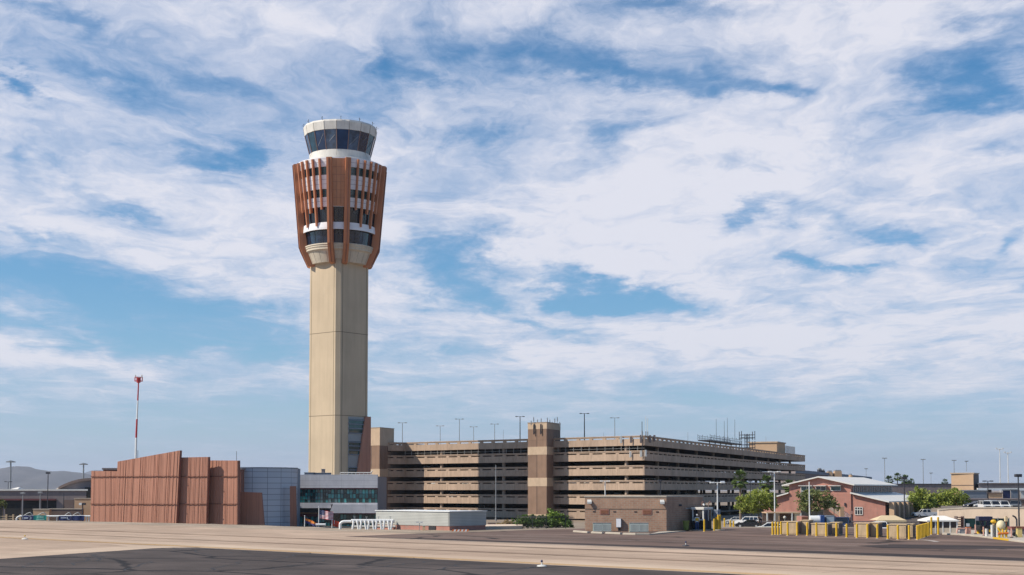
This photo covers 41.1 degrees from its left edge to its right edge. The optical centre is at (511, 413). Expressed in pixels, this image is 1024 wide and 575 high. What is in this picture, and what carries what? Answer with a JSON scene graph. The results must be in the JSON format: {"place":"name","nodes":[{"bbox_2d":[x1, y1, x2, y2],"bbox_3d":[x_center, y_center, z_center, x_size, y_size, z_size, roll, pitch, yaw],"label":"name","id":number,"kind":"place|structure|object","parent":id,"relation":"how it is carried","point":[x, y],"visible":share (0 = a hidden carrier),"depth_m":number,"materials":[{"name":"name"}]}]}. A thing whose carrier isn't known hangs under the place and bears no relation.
{"place":"outdoors","nodes":[
{"label":"outdoors","id":0,"kind":"place"},
{"bbox_2d":[0,466,90,488],"bbox_3d":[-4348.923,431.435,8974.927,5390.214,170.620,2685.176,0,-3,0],"label":"hills","id":1,"kind":"structure","parent":0,"point":[23,477],"depth_m":8607.14,"materials":[{"name":"grey"}]},
{"bbox_2d":[50,508,83,520],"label":"masonry wall","id":2,"kind":"structure","parent":0,"point":[61,511],"depth_m":241.41,"materials":[{"name":"brown paint"}]},
{"bbox_2d":[74,498,90,520],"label":"masonry wall","id":3,"kind":"structure","parent":0,"point":[86,507],"depth_m":245.45,"materials":[{"name":"concrete"}]},
{"bbox_2d":[0,544,179,558],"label":"pavement edge","id":4,"kind":"object","parent":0,"point":[57,552],"visible":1,"depth_m":101.05,"materials":[{"name":"beige concrete"}]},
{"bbox_2d":[0,538,196,553],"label":"joining taxiway","id":5,"kind":"structure","parent":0,"point":[9,545],"depth_m":110.22,"materials":[{"name":"concrete"}]},
{"bbox_2d":[0,520,454,533],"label":"gravel verge","id":6,"kind":"structure","parent":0,"point":[282,527],"depth_m":167.61,"materials":[{"name":"beige gravel"}]},
{"bbox_2d":[292,116,386,474],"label":"control tower","id":7,"kind":"structure","parent":0,"point":[339,178],"depth_m":306.89,"materials":[{"name":"beige concrete"}]},
{"bbox_2d":[307,131,316,152],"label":"cab window","id":8,"kind":"structure","parent":7,"relation":"in","point":[311,136],"depth_m":309.23,"materials":[{"name":"teal glass"}]},
{"bbox_2d":[301,167,325,176],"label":"window","id":9,"kind":"structure","parent":7,"relation":"in","point":[323,169],"depth_m":305.03,"materials":[{"name":"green glass"}]},
{"bbox_2d":[304,207,326,224],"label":"gallery window","id":10,"kind":"structure","parent":7,"relation":"in","point":[322,214],"depth_m":305.70,"materials":[{"name":"black glass"}]},
{"bbox_2d":[306,230,326,244],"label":"gallery window","id":11,"kind":"structure","parent":7,"relation":"in","point":[320,236],"depth_m":306.60,"materials":[{"name":"blue glass"}]},
{"bbox_2d":[314,129,325,150],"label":"cab window","id":12,"kind":"structure","parent":7,"relation":"in","point":[319,134],"depth_m":307.50,"materials":[{"name":"blue glass"}]},
{"bbox_2d":[324,129,335,148],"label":"cab window","id":13,"kind":"structure","parent":7,"relation":"in","point":[330,134],"depth_m":306.60,"materials":[{"name":"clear glass"}]},
{"bbox_2d":[333,207,343,221],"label":"gallery window","id":14,"kind":"structure","parent":7,"relation":"in","point":[338,211],"depth_m":304.88,"materials":[{"name":"black glass"}]},
{"bbox_2d":[334,229,342,242],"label":"gallery window","id":15,"kind":"structure","parent":7,"relation":"in","point":[338,234],"depth_m":305.33,"materials":[{"name":"black glass"}]},
{"bbox_2d":[336,128,348,148],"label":"cab window","id":16,"kind":"structure","parent":7,"relation":"in","point":[341,134],"depth_m":306.68,"materials":[{"name":"blue glass"}]},
{"bbox_2d":[347,129,359,150],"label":"cab window","id":17,"kind":"structure","parent":7,"relation":"in","point":[353,135],"depth_m":307.58,"materials":[{"name":"blue glass"}]},
{"bbox_2d":[349,441,360,454],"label":"stair window","id":18,"kind":"structure","parent":7,"relation":"in","point":[354,446],"depth_m":306.86,"materials":[{"name":"blue glass"}]},
{"bbox_2d":[349,419,364,433],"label":"stair window","id":19,"kind":"structure","parent":7,"relation":"in","point":[355,425],"depth_m":307.42,"materials":[{"name":"blue glass"}]},
{"bbox_2d":[349,230,372,246],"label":"gallery window","id":20,"kind":"structure","parent":7,"relation":"in","point":[357,237],"depth_m":307.50,"materials":[{"name":"blue glass"}]},
{"bbox_2d":[350,190,374,200],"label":"window","id":21,"kind":"structure","parent":7,"relation":"in","point":[352,192],"depth_m":306.15,"materials":[{"name":"black glass"}]},
{"bbox_2d":[350,207,374,226],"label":"gallery window","id":22,"kind":"structure","parent":7,"relation":"in","point":[354,214],"depth_m":306.60,"materials":[{"name":"black glass"}]},
{"bbox_2d":[357,131,368,152],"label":"cab window","id":23,"kind":"structure","parent":7,"relation":"in","point":[363,137],"depth_m":309.19,"materials":[{"name":"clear glass"}]},
{"bbox_2d":[351,167,377,179],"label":"window","id":24,"kind":"structure","parent":7,"relation":"in","point":[353,170],"depth_m":305.93,"materials":[{"name":"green glass"}]},
{"bbox_2d":[365,133,373,154],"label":"cab window","id":25,"kind":"structure","parent":7,"relation":"in","point":[370,138],"depth_m":311.43,"materials":[{"name":"teal glass"}]},
{"bbox_2d":[0,548,744,574],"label":"infield asphalt","id":26,"kind":"structure","parent":0,"point":[185,561],"depth_m":80.88,"materials":[{"name":"grey asphalt"}]},
{"bbox_2d":[0,535,863,574],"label":"shoulder","id":27,"kind":"object","parent":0,"point":[604,565],"visible":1,"depth_m":89.20},
{"bbox_2d":[1,537,768,574],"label":"taxiway edge line","id":28,"kind":"object","parent":27,"relation":"on","point":[432,558],"depth_m":88.36,"materials":[{"name":"yellow paint"}]},
{"bbox_2d":[11,537,783,574],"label":"taxiway edge line","id":29,"kind":"object","parent":27,"relation":"on","point":[429,557],"depth_m":89.00,"materials":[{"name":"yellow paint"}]},
{"bbox_2d":[0,521,1023,574],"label":"taxiway","id":30,"kind":"structure","parent":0,"point":[186,532],"depth_m":101.23,"materials":[{"name":"concrete"}]},
{"bbox_2d":[0,531,1023,574],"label":"tyre streak","id":31,"kind":"object","parent":30,"relation":"on","point":[568,555],"visible":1,"depth_m":91.80,"materials":[{"name":"rubber"}]},
{"bbox_2d":[9,527,1023,565],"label":"tyre streak","id":32,"kind":"object","parent":30,"relation":"on","point":[572,548],"visible":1,"depth_m":102.57,"materials":[{"name":"rubber"}]},
{"bbox_2d":[386,538,1007,560],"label":"lights","id":33,"kind":"object","parent":30,"relation":"on","point":[722,550],"visible":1,"depth_m":100.78,"materials":[{"name":"yellow paint"}]},
{"bbox_2d":[0,0,1023,483],"label":"sky","id":34,"kind":"structure","parent":0,"point":[799,224],"materials":[{"name":"blue"}]},
{"bbox_2d":[37,490,1023,533],"bbox_3d":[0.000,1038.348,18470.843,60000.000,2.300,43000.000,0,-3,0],"label":"ground","id":35,"kind":"structure","parent":0,"point":[579,523],"depth_m":284.52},
{"bbox_2d":[33,509,51,520],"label":"masonry wall","id":36,"kind":"structure","parent":35,"relation":"on","point":[39,511],"depth_m":239.40,"materials":[{"name":"concrete"}]},
{"bbox_2d":[0,489,87,519],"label":"canopy","id":37,"kind":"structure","parent":35,"relation":"on","point":[12,498],"depth_m":299.33,"materials":[{"name":"grey metal"}]},
{"bbox_2d":[16,512,89,520],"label":"white pipe rack","id":38,"kind":"object","parent":35,"relation":"on","point":[56,516],"visible":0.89,"depth_m":206.38,"materials":[{"name":"metal"}]},
{"bbox_2d":[57,478,90,497],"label":"vaulted hangar","id":39,"kind":"structure","parent":35,"relation":"on","point":[84,483],"depth_m":339.49,"materials":[{"name":"brown paint"}]},
{"bbox_2d":[90,471,116,521],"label":"ribbed wall","id":40,"kind":"structure","parent":35,"relation":"on","point":[103,494],"depth_m":230.74,"materials":[{"name":"metal"}]},
{"bbox_2d":[134,375,142,457],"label":"radio mast","id":41,"kind":"object","parent":35,"relation":"on","point":[138,380],"visible":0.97,"depth_m":300.29,"materials":[{"name":"white metal"}]},
{"bbox_2d":[115,450,181,522],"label":"ribbed wall","id":42,"kind":"structure","parent":35,"relation":"on","point":[147,489],"depth_m":225.52,"materials":[{"name":"metal"}]},
{"bbox_2d":[102,468,244,491],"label":"auditorium block","id":43,"kind":"structure","parent":35,"relation":"on","point":[241,477],"depth_m":238.22,"materials":[{"name":"metal"}]},
{"bbox_2d":[178,457,209,523],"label":"ribbed wall","id":44,"kind":"structure","parent":35,"relation":"on","point":[194,492],"depth_m":222.37,"materials":[{"name":"metal"}]},
{"bbox_2d":[208,460,239,524],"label":"ribbed wall","id":45,"kind":"structure","parent":35,"relation":"on","point":[224,497],"depth_m":221.82,"materials":[{"name":"metal"}]},
{"bbox_2d":[240,492,264,524],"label":"ribbed wall","id":46,"kind":"structure","parent":35,"relation":"on","point":[251,509],"depth_m":223.58,"materials":[{"name":"metal"}]},
{"bbox_2d":[240,467,299,526],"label":"curved building","id":47,"kind":"structure","parent":35,"relation":"on","point":[272,485],"depth_m":242.44,"materials":[{"name":"blue glass"}]},
{"bbox_2d":[290,486,296,526],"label":"ribbed fin wall","id":48,"kind":"structure","parent":35,"relation":"on","point":[293,509],"depth_m":243.38,"materials":[{"name":"metal"}]},
{"bbox_2d":[300,475,386,525],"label":"office building","id":49,"kind":"structure","parent":35,"relation":"on","point":[344,497],"depth_m":255.85,"materials":[{"name":"grey metal"}]},
{"bbox_2d":[339,517,395,528],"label":"pipe manifold","id":50,"kind":"object","parent":35,"relation":"on","point":[373,521],"visible":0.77,"depth_m":156.24,"materials":[{"name":"white paint"}]},
{"bbox_2d":[371,427,393,509],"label":"stair tower","id":51,"kind":"structure","parent":35,"relation":"on","point":[381,437],"depth_m":334.01,"materials":[{"name":"beige concrete"}]},
{"bbox_2d":[375,510,485,530],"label":"white building","id":52,"kind":"structure","parent":35,"relation":"on","point":[449,520],"depth_m":154.03,"materials":[{"name":"white metal"}]},
{"bbox_2d":[485,524,522,528],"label":"planter wall","id":53,"kind":"structure","parent":35,"relation":"on","point":[501,526],"depth_m":157.55,"materials":[{"name":"concrete"}]},
{"bbox_2d":[514,514,545,526],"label":"shrub","id":54,"kind":"object","parent":35,"relation":"on","point":[525,521],"visible":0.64,"depth_m":167.22,"materials":[{"name":"green plant"}]},
{"bbox_2d":[528,422,560,515],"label":"stair tower","id":55,"kind":"structure","parent":35,"relation":"on","point":[541,477],"depth_m":308.19,"materials":[{"name":"brown concrete"}]},
{"bbox_2d":[517,515,573,528],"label":"picket fence","id":56,"kind":"object","parent":35,"relation":"on","point":[538,517],"visible":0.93,"depth_m":159.26,"materials":[{"name":"metal"}]},
{"bbox_2d":[536,515,574,527],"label":"shrub","id":57,"kind":"object","parent":35,"relation":"on","point":[569,523],"visible":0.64,"depth_m":167.87,"materials":[{"name":"green plant"}]},
{"bbox_2d":[545,508,571,526],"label":"young tree","id":58,"kind":"object","parent":35,"relation":"on","point":[561,516],"visible":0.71,"depth_m":168.95,"materials":[{"name":"green plant"}]},
{"bbox_2d":[387,435,805,518],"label":"parking garage","id":59,"kind":"structure","parent":35,"relation":"on","point":[456,466],"depth_m":332.40,"materials":[{"name":"beige concrete"}]},
{"bbox_2d":[698,424,740,448],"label":"antenna platform","id":60,"kind":"structure","parent":59,"relation":"on","point":[720,442],"depth_m":398.91,"materials":[{"name":"paint"}]},
{"bbox_2d":[739,431,754,450],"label":"lattice mast","id":61,"kind":"object","parent":59,"relation":"on","point":[747,441],"visible":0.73,"depth_m":411.48,"materials":[{"name":"metal"}]},
{"bbox_2d":[748,441,785,454],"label":"stair head house","id":62,"kind":"structure","parent":59,"relation":"on","point":[776,446],"depth_m":439.53,"materials":[{"name":"beige concrete"}]},
{"bbox_2d":[584,496,702,530],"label":"brick building","id":63,"kind":"structure","parent":35,"relation":"on","point":[663,513],"depth_m":149.34,"materials":[{"name":"brick"}]},
{"bbox_2d":[731,469,748,519],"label":"palm tree","id":64,"kind":"object","parent":35,"relation":"on","point":[740,484],"visible":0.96,"depth_m":267.14,"materials":[{"name":"green plant"}]},
{"bbox_2d":[735,520,761,526],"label":"parked car","id":65,"kind":"object","parent":35,"relation":"on","point":[750,523],"visible":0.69,"depth_m":243.69,"materials":[{"name":"black paint"}]},
{"bbox_2d":[733,487,780,525],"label":"palo verde tree","id":66,"kind":"object","parent":35,"relation":"on","point":[753,504],"visible":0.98,"depth_m":238.74,"materials":[{"name":"green plant"}]},
{"bbox_2d":[758,474,773,491],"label":"palm tree","id":67,"kind":"object","parent":35,"relation":"on","point":[766,479],"visible":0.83,"depth_m":281.34,"materials":[{"name":"green plant"}]},
{"bbox_2d":[762,512,800,523],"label":"open shelter","id":68,"kind":"object","parent":35,"relation":"on","point":[776,516],"visible":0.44,"depth_m":202.93,"materials":[{"name":"white paint"}]},
{"bbox_2d":[781,521,800,534],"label":"tan block","id":69,"kind":"structure","parent":35,"relation":"on","point":[792,527],"depth_m":137.48,"materials":[{"name":"brown paint"}]},
{"bbox_2d":[783,524,795,532],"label":"door","id":70,"kind":"structure","parent":69,"relation":"in","point":[792,527],"depth_m":137.35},
{"bbox_2d":[800,520,813,533],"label":"tan block","id":71,"kind":"structure","parent":35,"relation":"on","point":[803,526],"depth_m":138.57,"materials":[{"name":"brown paint"}]},
{"bbox_2d":[793,488,834,515],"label":"palo verde tree","id":72,"kind":"object","parent":35,"relation":"on","point":[817,494],"visible":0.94,"depth_m":225.14,"materials":[{"name":"green plant"}]},
{"bbox_2d":[809,515,824,522],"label":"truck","id":73,"kind":"object","parent":35,"relation":"on","point":[819,519],"visible":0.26,"depth_m":185.49,"materials":[{"name":"white paint"}]},
{"bbox_2d":[811,523,832,535],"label":"tan block","id":74,"kind":"structure","parent":35,"relation":"on","point":[821,528],"depth_m":133.72,"materials":[{"name":"brown paint"}]},
{"bbox_2d":[774,470,871,492],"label":"terminal wing","id":75,"kind":"structure","parent":35,"relation":"on","point":[810,474],"depth_m":515.67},
{"bbox_2d":[830,522,842,534],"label":"tan block","id":76,"kind":"structure","parent":35,"relation":"on","point":[840,527],"depth_m":135.74,"materials":[{"name":"brown paint"}]},
{"bbox_2d":[823,505,851,520],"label":"outside stair","id":77,"kind":"object","parent":35,"relation":"on","point":[840,512],"visible":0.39,"depth_m":235.37,"materials":[{"name":"beige paint"}]},
{"bbox_2d":[834,517,852,526],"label":"pickup truck","id":78,"kind":"object","parent":35,"relation":"on","point":[845,520],"visible":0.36,"depth_m":177.29,"materials":[{"name":"blue paint"}]},
{"bbox_2d":[762,476,930,523],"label":"red building","id":79,"kind":"structure","parent":35,"relation":"on","point":[864,499],"depth_m":252.16,"materials":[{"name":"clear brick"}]},
{"bbox_2d":[870,515,906,523],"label":"patio umbrella","id":80,"kind":"object","parent":35,"relation":"on","point":[890,518],"visible":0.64,"depth_m":163.52,"materials":[{"name":"beige fabric"}]},
{"bbox_2d":[887,523,909,538],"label":"tan block","id":81,"kind":"structure","parent":35,"relation":"on","point":[903,530],"depth_m":126.35,"materials":[{"name":"brown paint"}]},
{"bbox_2d":[889,527,904,536],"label":"door","id":82,"kind":"structure","parent":81,"relation":"in","point":[892,530],"depth_m":126.35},
{"bbox_2d":[905,486,937,516],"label":"round tree","id":83,"kind":"object","parent":35,"relation":"on","point":[920,499],"visible":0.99,"depth_m":256.76,"materials":[{"name":"green plant"}]},
{"bbox_2d":[892,484,950,506],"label":"concourse","id":84,"kind":"structure","parent":35,"relation":"on","point":[932,488],"depth_m":539.19,"materials":[{"name":"paint"}]},
{"bbox_2d":[933,487,971,507],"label":"round tree","id":85,"kind":"object","parent":35,"relation":"on","point":[947,497],"visible":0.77,"depth_m":260.50,"materials":[{"name":"green plant"}]},
{"bbox_2d":[961,490,987,502],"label":"concourse","id":86,"kind":"structure","parent":35,"relation":"on","point":[977,493],"depth_m":439.23,"materials":[{"name":"metal"}]},
{"bbox_2d":[937,506,1023,525],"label":"beige wall","id":87,"kind":"structure","parent":35,"relation":"on","point":[974,512],"depth_m":185.96,"materials":[{"name":"paint"}]},
{"bbox_2d":[968,498,1023,505],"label":"service block","id":88,"kind":"structure","parent":35,"relation":"on","point":[1005,499],"depth_m":399.20,"materials":[{"name":"grey paint"}]},
{"bbox_2d":[977,483,1023,497],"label":"elevated walkway","id":89,"kind":"structure","parent":35,"relation":"on","point":[990,487],"depth_m":469.31,"materials":[{"name":"metal"}]},
{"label":"flagpole","id":90,"kind":"object","parent":35,"relation":"on","visible":0},
{"bbox_2d":[319,510,332,519],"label":"striped flag","id":91,"kind":"object","parent":90,"relation":"attached to","point":[326,515],"visible":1,"depth_m":171.53,"materials":[{"name":"multicoloured fabric"}]},
{"bbox_2d":[650,528,712,534],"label":"sidewalk","id":92,"kind":"structure","parent":0,"point":[664,532],"depth_m":143.76,"materials":[{"name":"concrete"}]},
{"bbox_2d":[345,528,1023,560],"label":"apron","id":93,"kind":"object","parent":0,"point":[749,538],"visible":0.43,"depth_m":121.06,"materials":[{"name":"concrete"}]},
{"bbox_2d":[593,523,611,531],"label":"condenser unit","id":94,"kind":"object","parent":93,"relation":"on","point":[601,527],"visible":0.96,"depth_m":145.81,"materials":[{"name":"metal"}]},
{"bbox_2d":[629,523,648,531],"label":"condenser unit","id":95,"kind":"object","parent":93,"relation":"on","point":[638,527],"visible":1,"depth_m":144.55,"materials":[{"name":"metal"}]},
{"bbox_2d":[691,507,712,529],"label":"guard booth","id":96,"kind":"object","parent":93,"relation":"on","point":[703,513],"visible":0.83,"depth_m":151.12,"materials":[{"name":"paint"}]},
{"bbox_2d":[402,538,1023,560],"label":"pavement strip","id":97,"kind":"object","parent":93,"relation":"on","point":[919,555],"visible":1,"depth_m":101.00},
{"bbox_2d":[712,515,724,530],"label":"lamp base guard","id":98,"kind":"object","parent":93,"relation":"on","point":[718,523],"visible":0.96,"depth_m":151.15,"materials":[{"name":"yellow paint"}]},
{"bbox_2d":[853,522,870,536],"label":"tan block","id":99,"kind":"structure","parent":93,"relation":"on","point":[861,529],"depth_m":129.74,"materials":[{"name":"brown paint"}]},
{"bbox_2d":[855,525,865,535],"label":"door","id":100,"kind":"structure","parent":99,"relation":"in","point":[861,528],"depth_m":129.70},
{"bbox_2d":[869,522,882,536],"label":"tan block","id":101,"kind":"structure","parent":93,"relation":"on","point":[873,529],"depth_m":130.40,"materials":[{"name":"brown paint"}]},
{"bbox_2d":[917,516,958,533],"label":"white tent","id":102,"kind":"object","parent":93,"relation":"on","point":[948,524],"visible":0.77,"depth_m":140.50,"materials":[{"name":"fabric"}]},
{"bbox_2d":[862,544,1023,548],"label":"repair patch","id":103,"kind":"object","parent":93,"relation":"on","point":[943,546],"visible":1,"depth_m":108.06,"materials":[{"name":"grey asphalt"}]},
{"bbox_2d":[942,533,1023,542],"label":"yard kerb","id":104,"kind":"structure","parent":93,"relation":"on","point":[1006,539],"depth_m":127.24,"materials":[{"name":"concrete"}]},
{"bbox_2d":[964,518,1009,527],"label":"windscreen fence","id":105,"kind":"object","parent":93,"relation":"on","point":[971,522],"visible":0.45,"depth_m":159.54,"materials":[{"name":"green fabric"}]},
{"bbox_2d":[1014,474,1021,525],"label":"light pole","id":106,"kind":"object","parent":93,"relation":"on","point":[1018,475],"visible":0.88,"depth_m":159.54,"materials":[{"name":"metal"}]},
{"bbox_2d":[889,516,928,526],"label":"service road","id":107,"kind":"structure","parent":0,"point":[911,518],"depth_m":246.56,"materials":[{"name":"grey asphalt"}]},
{"bbox_2d":[912,509,936,516],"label":"pickup truck","id":108,"kind":"object","parent":107,"relation":"on","point":[924,512],"visible":0.8,"depth_m":253.22,"materials":[{"name":"white paint"}]},
{"bbox_2d":[950,473,978,505],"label":"tan block tower","id":109,"kind":"structure","parent":0,"point":[964,481],"depth_m":471.81,"materials":[{"name":"brown paint"}]},
{"bbox_2d":[957,530,1023,540],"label":"yard pad","id":110,"kind":"object","parent":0,"point":[1007,537],"visible":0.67,"depth_m":131.71,"materials":[{"name":"concrete"}]},
{"bbox_2d":[976,516,992,533],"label":"lift machine","id":111,"kind":"object","parent":110,"relation":"on","point":[982,519],"visible":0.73,"depth_m":136.02,"materials":[{"name":"blue metal"}]},
{"bbox_2d":[991,519,998,536],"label":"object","id":112,"kind":"object","parent":110,"relation":"on","point":[994,531],"visible":0.74,"depth_m":127.07,"materials":[{"name":"white paint"}]},
{"bbox_2d":[996,520,1008,536],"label":"yellow tank","id":113,"kind":"object","parent":110,"relation":"on","point":[1000,525],"visible":0.98,"depth_m":126.32,"materials":[{"name":"metal"}]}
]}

